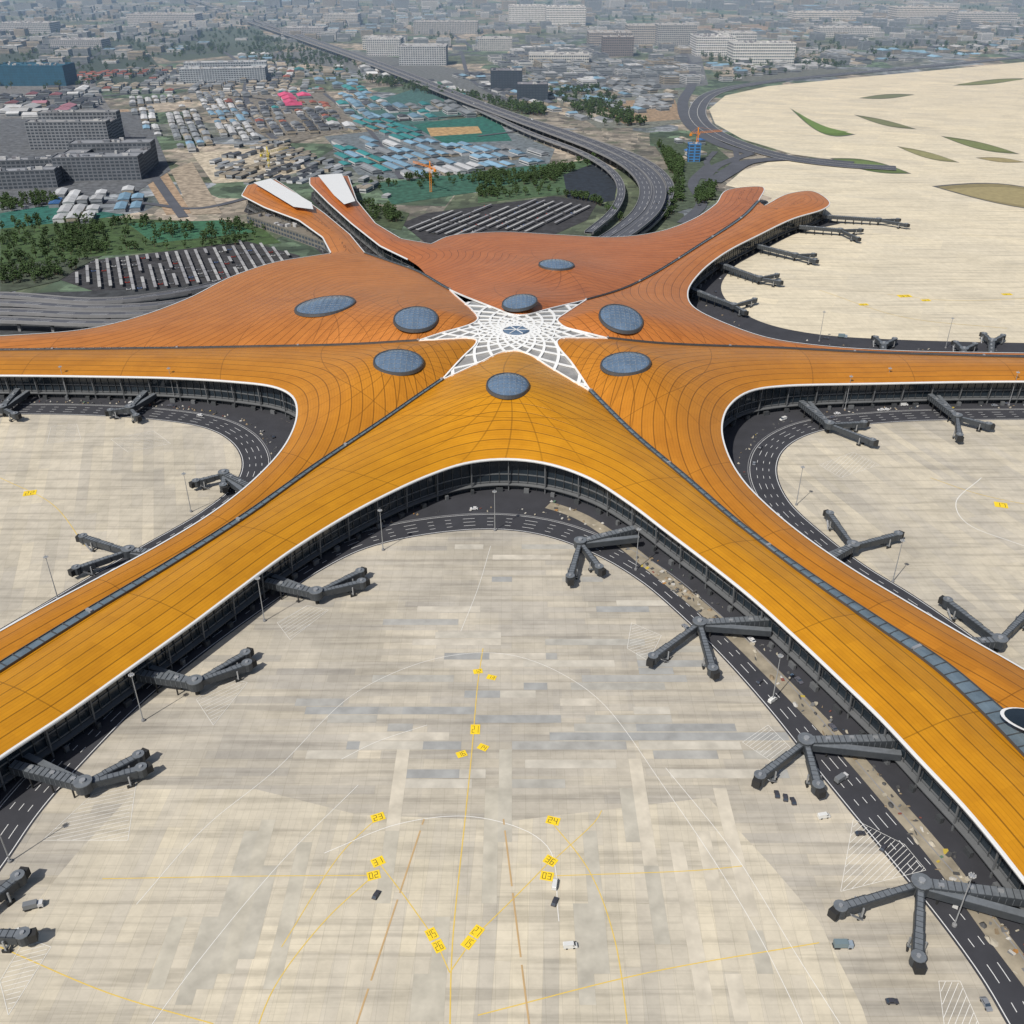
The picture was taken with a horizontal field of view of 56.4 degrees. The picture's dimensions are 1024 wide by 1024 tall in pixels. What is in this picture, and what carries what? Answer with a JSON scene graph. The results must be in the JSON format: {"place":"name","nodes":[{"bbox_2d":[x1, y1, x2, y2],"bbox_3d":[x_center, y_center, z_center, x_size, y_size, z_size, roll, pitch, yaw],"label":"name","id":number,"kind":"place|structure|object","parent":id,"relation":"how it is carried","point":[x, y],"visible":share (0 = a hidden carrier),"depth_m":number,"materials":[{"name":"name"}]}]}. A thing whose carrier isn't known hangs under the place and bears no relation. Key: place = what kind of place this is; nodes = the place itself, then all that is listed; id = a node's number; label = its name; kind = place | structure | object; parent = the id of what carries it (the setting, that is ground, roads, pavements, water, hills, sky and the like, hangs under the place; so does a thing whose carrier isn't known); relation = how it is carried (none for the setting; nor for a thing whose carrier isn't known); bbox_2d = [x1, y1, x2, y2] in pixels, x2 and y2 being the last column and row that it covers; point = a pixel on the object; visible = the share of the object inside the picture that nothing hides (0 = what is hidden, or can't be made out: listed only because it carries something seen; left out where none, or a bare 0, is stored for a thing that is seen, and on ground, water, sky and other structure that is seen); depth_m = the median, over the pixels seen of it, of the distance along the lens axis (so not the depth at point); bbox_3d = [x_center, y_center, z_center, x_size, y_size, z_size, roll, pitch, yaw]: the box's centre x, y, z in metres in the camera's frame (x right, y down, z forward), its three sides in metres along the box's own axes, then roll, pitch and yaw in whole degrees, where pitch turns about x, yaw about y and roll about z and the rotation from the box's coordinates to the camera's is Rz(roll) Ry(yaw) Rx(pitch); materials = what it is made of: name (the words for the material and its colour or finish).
{"place":"outdoors","nodes":[
{"label":"outdoors","id":0,"kind":"place"},
{"bbox_2d":[0,789,866,1023],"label":"taxilane apron","id":1,"kind":"object","parent":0,"point":[91,925],"visible":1,"depth_m":306.26,"materials":[{"name":"concrete"}]},
{"bbox_2d":[22,899,43,911],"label":"service truck","id":2,"kind":"object","parent":1,"relation":"on","point":[30,904],"visible":1,"depth_m":310.72,"materials":[{"name":"metal"}]},
{"bbox_2d":[356,819,529,1023],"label":"drain slot","id":3,"kind":"object","parent":1,"relation":"on","point":[394,911],"visible":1,"depth_m":305.87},
{"bbox_2d":[0,293,1023,1023],"bbox_3d":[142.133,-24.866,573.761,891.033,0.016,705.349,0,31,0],"label":"taxi line","id":4,"kind":"object","parent":1,"relation":"on","point":[456,893],"visible":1,"depth_m":309.69,"materials":[{"name":"yellow paint"}]},
{"bbox_2d":[0,530,1005,1023],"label":"front apron","id":5,"kind":"object","parent":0,"point":[344,648],"visible":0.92,"depth_m":384.08,"materials":[{"name":"concrete"}]},
{"bbox_2d":[0,866,38,952],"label":"jet bridge","id":6,"kind":"structure","parent":5,"relation":"on","point":[24,936],"depth_m":298.62,"materials":[{"name":"metal"}]},
{"bbox_2d":[8,748,153,797],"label":"jet bridge","id":7,"kind":"structure","parent":5,"relation":"on","point":[135,765],"depth_m":354.04,"materials":[{"name":"metal"}]},
{"bbox_2d":[136,647,256,694],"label":"jet bridge","id":8,"kind":"structure","parent":5,"relation":"on","point":[243,661],"depth_m":401.87,"materials":[{"name":"metal"}]},
{"bbox_2d":[264,567,369,603],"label":"jet bridge","id":9,"kind":"structure","parent":5,"relation":"on","point":[351,582],"depth_m":458.11,"materials":[{"name":"metal"}]},
{"bbox_2d":[147,544,804,1020],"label":"replaced slabs","id":10,"kind":"structure","parent":5,"relation":"on","point":[237,938],"depth_m":345.05,"materials":[{"name":"concrete"}]},
{"bbox_2d":[139,478,1023,1023],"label":"stand line","id":11,"kind":"object","parent":5,"relation":"on","point":[509,824],"visible":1,"depth_m":338.95,"materials":[{"name":"white paint"}]},
{"bbox_2d":[565,526,639,585],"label":"jet bridge","id":12,"kind":"structure","parent":5,"relation":"on","point":[620,536],"depth_m":492.13,"materials":[{"name":"metal"}]},
{"bbox_2d":[646,615,771,679],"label":"jet bridge","id":13,"kind":"structure","parent":5,"relation":"on","point":[744,625],"depth_m":428.70,"materials":[{"name":"metal"}]},
{"bbox_2d":[751,732,901,798],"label":"jet bridge","id":14,"kind":"structure","parent":5,"relation":"on","point":[876,746],"depth_m":364.50,"materials":[{"name":"metal"}]},
{"bbox_2d":[827,872,1023,974],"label":"jet bridge","id":15,"kind":"structure","parent":5,"relation":"on","point":[991,900],"depth_m":306.88,"materials":[{"name":"metal"}]},
{"bbox_2d":[0,415,1023,667],"bbox_3d":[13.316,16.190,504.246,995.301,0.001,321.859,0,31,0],"label":"side apron","id":16,"kind":"object","parent":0,"point":[96,481],"visible":0.9,"depth_m":546.77,"materials":[{"name":"concrete"}]},
{"bbox_2d":[0,388,30,421],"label":"jet bridge","id":17,"kind":"structure","parent":16,"relation":"on","point":[16,396],"depth_m":643.49,"materials":[{"name":"metal"}]},
{"bbox_2d":[67,533,148,576],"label":"jet bridge","id":18,"kind":"structure","parent":16,"relation":"on","point":[129,552],"depth_m":483.23,"materials":[{"name":"metal"}]},
{"bbox_2d":[104,390,156,422],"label":"jet bridge","id":19,"kind":"structure","parent":16,"relation":"on","point":[142,398],"depth_m":636.22,"materials":[{"name":"metal"}]},
{"bbox_2d":[0,424,978,1023],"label":"hatched marking","id":20,"kind":"object","parent":16,"relation":"on","point":[628,646],"visible":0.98,"depth_m":339.89,"materials":[{"name":"white paint"}]},
{"bbox_2d":[798,400,878,446],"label":"jet bridge","id":21,"kind":"structure","parent":16,"relation":"on","point":[811,409],"depth_m":616.78,"materials":[{"name":"metal"}]},
{"bbox_2d":[823,509,904,560],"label":"jet bridge","id":22,"kind":"structure","parent":16,"relation":"on","point":[850,547],"depth_m":496.60,"materials":[{"name":"metal"}]},
{"bbox_2d":[927,394,995,441],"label":"jet bridge","id":23,"kind":"structure","parent":16,"relation":"on","point":[942,404],"depth_m":622.79,"materials":[{"name":"metal"}]},
{"bbox_2d":[938,595,1023,652],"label":"jet bridge","id":24,"kind":"structure","parent":16,"relation":"on","point":[997,642],"depth_m":432.80,"materials":[{"name":"metal"}]},
{"bbox_2d":[0,192,1023,1023],"bbox_3d":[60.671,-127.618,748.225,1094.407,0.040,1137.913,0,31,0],"label":"service road","id":25,"kind":"structure","parent":0,"point":[742,434],"depth_m":501.77,"materials":[{"name":"asphalt"}]},
{"bbox_2d":[0,405,1023,1023],"bbox_3d":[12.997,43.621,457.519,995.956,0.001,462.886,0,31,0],"label":"road marking","id":26,"kind":"object","parent":25,"relation":"on","point":[606,559],"visible":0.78,"depth_m":453.10,"materials":[{"name":"white paint"}]},
{"bbox_2d":[0,404,1023,958],"bbox_3d":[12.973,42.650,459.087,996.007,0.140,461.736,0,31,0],"label":"road kerb","id":27,"kind":"structure","parent":25,"relation":"on","point":[668,572],"depth_m":494.05,"materials":[{"name":"concrete"}]},
{"bbox_2d":[0,0,1023,335],"bbox_3d":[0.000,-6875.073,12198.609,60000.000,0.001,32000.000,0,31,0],"label":"ground","id":28,"kind":"structure","parent":0,"point":[638,140],"depth_m":1887.34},
{"bbox_2d":[0,20,60,33],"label":"office building","id":29,"kind":"structure","parent":28,"relation":"on","point":[38,27],"depth_m":3502.20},
{"bbox_2d":[0,155,63,189],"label":"office complex","id":30,"kind":"structure","parent":28,"relation":"on","point":[27,172],"depth_m":1246.55,"materials":[{"name":"concrete"}]},
{"bbox_2d":[0,61,77,85],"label":"netted building","id":31,"kind":"structure","parent":28,"relation":"on","point":[30,73],"depth_m":2171.97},
{"bbox_2d":[4,100,76,118],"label":"pink roof hall","id":32,"kind":"structure","parent":28,"relation":"on","point":[31,109],"depth_m":1828.99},
{"bbox_2d":[0,85,101,116],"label":"industrial sheds","id":33,"kind":"object","parent":28,"relation":"on","point":[59,96],"visible":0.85,"depth_m":1957.08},
{"bbox_2d":[0,316,126,331],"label":"elevated ramp","id":34,"kind":"structure","parent":28,"relation":"on","point":[18,321],"depth_m":773.88,"materials":[{"name":"concrete"}]},
{"bbox_2d":[24,109,124,149],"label":"office tower","id":35,"kind":"structure","parent":28,"relation":"on","point":[52,129],"depth_m":1482.83,"materials":[{"name":"concrete"}]},
{"bbox_2d":[0,308,158,318],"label":"elevated ramp","id":36,"kind":"structure","parent":28,"relation":"on","point":[74,314],"depth_m":794.66,"materials":[{"name":"concrete"}]},
{"bbox_2d":[49,37,111,48],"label":"office building","id":37,"kind":"structure","parent":28,"relation":"on","point":[92,42],"depth_m":2968.89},
{"bbox_2d":[0,296,190,310],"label":"elevated ramp","id":38,"kind":"structure","parent":28,"relation":"on","point":[10,303],"depth_m":814.82,"materials":[{"name":"concrete"}]},
{"bbox_2d":[48,185,144,223],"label":"site office cabins","id":39,"kind":"object","parent":28,"relation":"on","point":[69,207],"visible":0.9,"depth_m":1157.95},
{"bbox_2d":[50,137,158,180],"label":"office complex","id":40,"kind":"structure","parent":28,"relation":"on","point":[121,158],"depth_m":1289.70,"materials":[{"name":"concrete"}]},
{"bbox_2d":[0,277,228,303],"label":"elevated ramp","id":41,"kind":"structure","parent":28,"relation":"on","point":[189,291],"depth_m":837.64,"materials":[{"name":"concrete"}]},
{"bbox_2d":[126,12,202,25],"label":"office building","id":42,"kind":"structure","parent":28,"relation":"on","point":[135,19],"depth_m":3888.68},
{"bbox_2d":[129,90,258,152],"bbox_3d":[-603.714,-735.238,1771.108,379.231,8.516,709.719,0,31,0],"label":"workers camp sheds","id":43,"kind":"object","parent":28,"relation":"on","point":[220,128],"visible":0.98,"depth_m":1722.63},
{"bbox_2d":[77,61,318,93],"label":"village houses","id":44,"kind":"structure","parent":28,"relation":"on","point":[159,78],"depth_m":2199.63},
{"bbox_2d":[179,60,267,83],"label":"office building","id":45,"kind":"structure","parent":28,"relation":"on","point":[205,71],"depth_m":2234.03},
{"bbox_2d":[214,86,339,135],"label":"village houses","id":46,"kind":"structure","parent":28,"relation":"on","point":[323,109],"depth_m":1779.79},
{"bbox_2d":[277,91,311,109],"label":"pink roof hall","id":47,"kind":"structure","parent":28,"relation":"on","point":[289,100],"depth_m":1946.47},
{"bbox_2d":[209,137,390,197],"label":"construction camp sheds","id":48,"kind":"object","parent":28,"relation":"on","point":[297,158],"visible":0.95,"depth_m":1354.55,"materials":[{"name":"metal"}]},
{"bbox_2d":[246,211,354,250],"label":"facade","id":49,"kind":"structure","parent":28,"relation":"on","point":[284,228],"depth_m":1040.30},
{"bbox_2d":[281,25,327,37],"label":"office building","id":50,"kind":"structure","parent":28,"relation":"on","point":[306,29],"depth_m":3366.82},
{"bbox_2d":[323,12,361,25],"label":"office building","id":51,"kind":"structure","parent":28,"relation":"on","point":[331,17],"depth_m":3886.84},
{"bbox_2d":[0,139,685,261],"bbox_3d":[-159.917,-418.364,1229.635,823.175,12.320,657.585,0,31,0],"label":"roadside trees","id":52,"kind":"object","parent":28,"relation":"on","point":[674,161],"visible":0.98,"depth_m":1065.38,"materials":[{"name":"green plant"}]},
{"bbox_2d":[238,52,465,93],"bbox_3d":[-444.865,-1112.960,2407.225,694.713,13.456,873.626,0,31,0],"label":"workshop sheds","id":53,"kind":"object","parent":28,"relation":"on","point":[319,79],"visible":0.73,"depth_m":2343.86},
{"bbox_2d":[0,166,716,283],"bbox_3d":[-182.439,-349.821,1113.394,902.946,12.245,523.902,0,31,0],"label":"roadside trees","id":54,"kind":"object","parent":28,"relation":"on","point":[702,192],"visible":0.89,"depth_m":1146.69,"materials":[{"name":"green plant"}]},
{"bbox_2d":[366,35,403,55],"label":"office building","id":55,"kind":"structure","parent":28,"relation":"on","point":[381,45],"depth_m":2775.27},
{"bbox_2d":[326,81,479,128],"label":"workshop sheds","id":56,"kind":"object","parent":28,"relation":"on","point":[447,106],"visible":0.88,"depth_m":1849.43,"materials":[{"name":"metal"}]},
{"bbox_2d":[1,16,811,222],"bbox_3d":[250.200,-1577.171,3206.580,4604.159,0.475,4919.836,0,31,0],"label":"city streets","id":57,"kind":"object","parent":28,"relation":"on","point":[707,170],"visible":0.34,"depth_m":1484.68,"materials":[{"name":"asphalt"}]},
{"bbox_2d":[185,0,653,236],"bbox_3d":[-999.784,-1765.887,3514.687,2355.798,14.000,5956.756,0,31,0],"label":"elevated expressway","id":58,"kind":"structure","parent":28,"relation":"on","point":[641,179],"depth_m":1527.05,"materials":[{"name":"concrete"}]},
{"bbox_2d":[0,25,845,125],"bbox_3d":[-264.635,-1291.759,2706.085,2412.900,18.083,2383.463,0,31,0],"label":"distant woods","id":59,"kind":"object","parent":28,"relation":"on","point":[535,106],"visible":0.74,"depth_m":2292.96,"materials":[{"name":"green plant"}]},
{"bbox_2d":[398,43,447,65],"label":"office building","id":60,"kind":"structure","parent":28,"relation":"on","point":[423,54],"depth_m":2551.92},
{"bbox_2d":[0,24,852,333],"bbox_3d":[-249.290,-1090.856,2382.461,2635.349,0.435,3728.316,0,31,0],"label":"city ground parcels","id":61,"kind":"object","parent":28,"relation":"on","point":[582,176],"visible":0.52,"depth_m":1258.49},
{"bbox_2d":[75,199,589,289],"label":"parking canopies","id":62,"kind":"object","parent":61,"relation":"on","point":[190,263],"visible":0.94,"depth_m":961.34,"materials":[{"name":"metal"}]},
{"bbox_2d":[193,0,665,236],"bbox_3d":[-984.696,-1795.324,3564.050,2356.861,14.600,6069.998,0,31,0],"label":"elevated expressway","id":63,"kind":"structure","parent":28,"relation":"on","point":[658,192],"depth_m":1438.71,"materials":[{"name":"concrete"}]},
{"bbox_2d":[325,113,548,177],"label":"blue roof sheds","id":64,"kind":"object","parent":28,"relation":"on","point":[370,161],"visible":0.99,"depth_m":1437.94,"materials":[{"name":"metal"}]},
{"bbox_2d":[413,19,477,33],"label":"office building","id":65,"kind":"structure","parent":28,"relation":"on","point":[466,26],"depth_m":3500.54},
{"bbox_2d":[478,35,511,50],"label":"office building","id":66,"kind":"structure","parent":28,"relation":"on","point":[494,43],"depth_m":2916.94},
{"bbox_2d":[490,67,521,89],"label":"hotel block","id":67,"kind":"structure","parent":28,"relation":"on","point":[504,78],"depth_m":2076.34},
{"bbox_2d":[0,173,1023,930],"bbox_3d":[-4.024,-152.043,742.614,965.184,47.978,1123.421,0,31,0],"label":"airport terminal","id":68,"kind":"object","parent":28,"relation":"on","point":[626,391],"visible":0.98,"depth_m":565.52,"materials":[{"name":"orange metal"}]},
{"bbox_2d":[1000,707,1023,729],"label":"atrium window","id":69,"kind":"structure","parent":68,"relation":"in","point":[1013,715],"depth_m":354.62,"materials":[{"name":"blue glass"}]},
{"bbox_2d":[0,3,1023,64],"bbox_3d":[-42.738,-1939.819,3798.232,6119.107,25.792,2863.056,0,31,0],"label":"distant town blocks","id":70,"kind":"structure","parent":28,"relation":"on","point":[892,27],"depth_m":3696.92,"materials":[{"name":"concrete"}]},
{"bbox_2d":[1,0,1023,60],"bbox_3d":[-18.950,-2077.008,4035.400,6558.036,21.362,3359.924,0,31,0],"label":"distant woods","id":71,"kind":"object","parent":28,"relation":"on","point":[888,54],"visible":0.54,"depth_m":3916.27,"materials":[{"name":"green plant"}]},
{"bbox_2d":[509,4,545,21],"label":"office building","id":72,"kind":"structure","parent":28,"relation":"on","point":[526,12],"depth_m":4066.59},
{"bbox_2d":[517,80,547,100],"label":"hotel block","id":73,"kind":"structure","parent":28,"relation":"on","point":[535,90],"depth_m":1964.88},
{"bbox_2d":[475,109,624,235],"bbox_3d":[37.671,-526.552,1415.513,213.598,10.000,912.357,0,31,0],"label":"elevated ramp","id":74,"kind":"structure","parent":28,"relation":"on","point":[606,218],"depth_m":1336.12,"materials":[{"name":"concrete"}]},
{"bbox_2d":[529,51,588,63],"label":"warehouse building","id":75,"kind":"structure","parent":28,"relation":"on","point":[567,56],"depth_m":2593.11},
{"bbox_2d":[452,71,678,122],"bbox_3d":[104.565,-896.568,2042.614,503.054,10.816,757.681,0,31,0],"label":"industrial sheds","id":76,"kind":"object","parent":28,"relation":"on","point":[645,101],"visible":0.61,"depth_m":2046.60,"materials":[{"name":"metal"}]},
{"bbox_2d":[545,5,585,25],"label":"office building","id":77,"kind":"structure","parent":28,"relation":"on","point":[565,14],"depth_m":3883.24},
{"bbox_2d":[488,43,704,86],"bbox_3d":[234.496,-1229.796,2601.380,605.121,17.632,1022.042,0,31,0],"label":"depot buildings","id":78,"kind":"structure","parent":28,"relation":"on","point":[675,70],"depth_m":2478.86,"materials":[{"name":"metal"}]},
{"bbox_2d":[587,30,631,45],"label":"office building","id":79,"kind":"structure","parent":28,"relation":"on","point":[594,37],"depth_m":2963.14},
{"bbox_2d":[600,141,673,234],"bbox_3d":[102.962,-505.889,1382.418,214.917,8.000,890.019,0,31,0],"label":"elevated ramp","id":80,"kind":"structure","parent":28,"relation":"on","point":[665,177],"depth_m":1243.10,"materials":[{"name":"concrete"}]},
{"bbox_2d":[625,23,655,43],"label":"office building","id":81,"kind":"structure","parent":28,"relation":"on","point":[643,33],"depth_m":3120.68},
{"bbox_2d":[655,22,696,45],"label":"office building","id":82,"kind":"structure","parent":28,"relation":"on","point":[676,34],"depth_m":3063.42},
{"bbox_2d":[687,141,701,161],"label":"site office","id":83,"kind":"structure","parent":28,"relation":"on","point":[693,151],"depth_m":1397.89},
{"bbox_2d":[689,33,735,55],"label":"office building","id":84,"kind":"structure","parent":28,"relation":"on","point":[716,44],"depth_m":2775.20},
{"bbox_2d":[713,30,756,40],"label":"office building","id":85,"kind":"structure","parent":28,"relation":"on","point":[744,35],"depth_m":2958.97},
{"bbox_2d":[727,40,795,63],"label":"office building","id":86,"kind":"structure","parent":28,"relation":"on","point":[759,52],"depth_m":2586.88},
{"bbox_2d":[787,10,863,21],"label":"office building","id":87,"kind":"structure","parent":28,"relation":"on","point":[835,15],"depth_m":4070.43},
{"bbox_2d":[813,25,880,37],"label":"office building","id":88,"kind":"structure","parent":28,"relation":"on","point":[829,31],"depth_m":3366.82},
{"bbox_2d":[705,41,1023,81],"bbox_3d":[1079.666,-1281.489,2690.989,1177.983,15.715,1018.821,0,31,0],"label":"industrial sheds","id":89,"kind":"object","parent":28,"relation":"on","point":[856,60],"visible":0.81,"depth_m":2606.33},
{"bbox_2d":[887,5,958,17],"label":"office building","id":90,"kind":"structure","parent":28,"relation":"on","point":[904,11],"depth_m":4162.85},
{"bbox_2d":[946,11,1017,25],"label":"office building","id":91,"kind":"structure","parent":28,"relation":"on","point":[981,17],"depth_m":3886.84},
{"bbox_2d":[0,0,1023,10],"bbox_3d":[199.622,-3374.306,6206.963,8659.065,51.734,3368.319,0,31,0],"label":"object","id":92,"kind":"structure","parent":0,"point":[595,5],"depth_m":4975.32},
{"bbox_2d":[47,62,1023,1015],"bbox_3d":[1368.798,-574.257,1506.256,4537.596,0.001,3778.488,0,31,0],"label":"airfield pavement","id":93,"kind":"structure","parent":0,"point":[943,250],"depth_m":1157.66,"materials":[{"name":"concrete"}]},
{"bbox_2d":[188,469,248,492],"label":"jet bridge","id":94,"kind":"structure","parent":93,"relation":"on","point":[226,477],"depth_m":549.93,"materials":[{"name":"metal"}]},
{"bbox_2d":[689,287,757,316],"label":"jet bridge","id":95,"kind":"structure","parent":93,"relation":"on","point":[714,299],"depth_m":831.34,"materials":[{"name":"metal"}]},
{"bbox_2d":[718,262,783,286],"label":"jet bridge","id":96,"kind":"structure","parent":93,"relation":"on","point":[758,278],"depth_m":896.72,"materials":[{"name":"metal"}]},
{"bbox_2d":[822,214,909,228],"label":"jet bridge","id":97,"kind":"structure","parent":93,"relation":"on","point":[893,221],"depth_m":1081.75,"materials":[{"name":"metal"}]},
{"bbox_2d":[871,335,897,349],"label":"jet bridge","id":98,"kind":"structure","parent":93,"relation":"on","point":[883,345],"depth_m":747.20,"materials":[{"name":"metal"}]},
{"bbox_2d":[790,78,1023,207],"bbox_3d":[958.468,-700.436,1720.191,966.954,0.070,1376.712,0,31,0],"label":"grass island","id":99,"kind":"structure","parent":93,"relation":"on","point":[1007,194],"depth_m":1414.21,"materials":[{"name":"plant"}]},
{"bbox_2d":[951,340,977,351],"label":"jet bridge","id":100,"kind":"structure","parent":93,"relation":"on","point":[957,345],"depth_m":738.40,"materials":[{"name":"metal"}]},
{"bbox_2d":[979,332,1005,351],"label":"jet bridge","id":101,"kind":"structure","parent":93,"relation":"on","point":[991,342],"depth_m":751.57,"materials":[{"name":"metal"}]},
{"bbox_2d":[601,34,633,55],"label":"office building","id":102,"kind":"structure","parent":0,"point":[617,45],"depth_m":2773.86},
{"bbox_2d":[545,502,1023,985],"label":"dusty verge","id":103,"kind":"structure","parent":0,"point":[767,669],"depth_m":367.37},
{"bbox_2d":[1,297,1023,973],"bbox_3d":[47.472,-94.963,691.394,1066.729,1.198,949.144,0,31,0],"label":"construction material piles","id":104,"kind":"object","parent":103,"relation":"on","point":[983,925],"visible":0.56,"depth_m":395.64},
{"bbox_2d":[754,243,818,264],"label":"jet bridge","id":105,"kind":"structure","parent":0,"point":[807,256],"depth_m":959.57,"materials":[{"name":"metal"}]},
{"bbox_2d":[798,225,863,241],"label":"jet bridge","id":106,"kind":"structure","parent":0,"point":[840,230],"depth_m":1042.03,"materials":[{"name":"metal"}]},
{"bbox_2d":[688,56,1023,181],"bbox_3d":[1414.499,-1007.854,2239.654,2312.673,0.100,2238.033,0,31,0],"label":"perimeter road","id":107,"kind":"structure","parent":0,"point":[704,123],"depth_m":1588.65,"materials":[{"name":"asphalt"}]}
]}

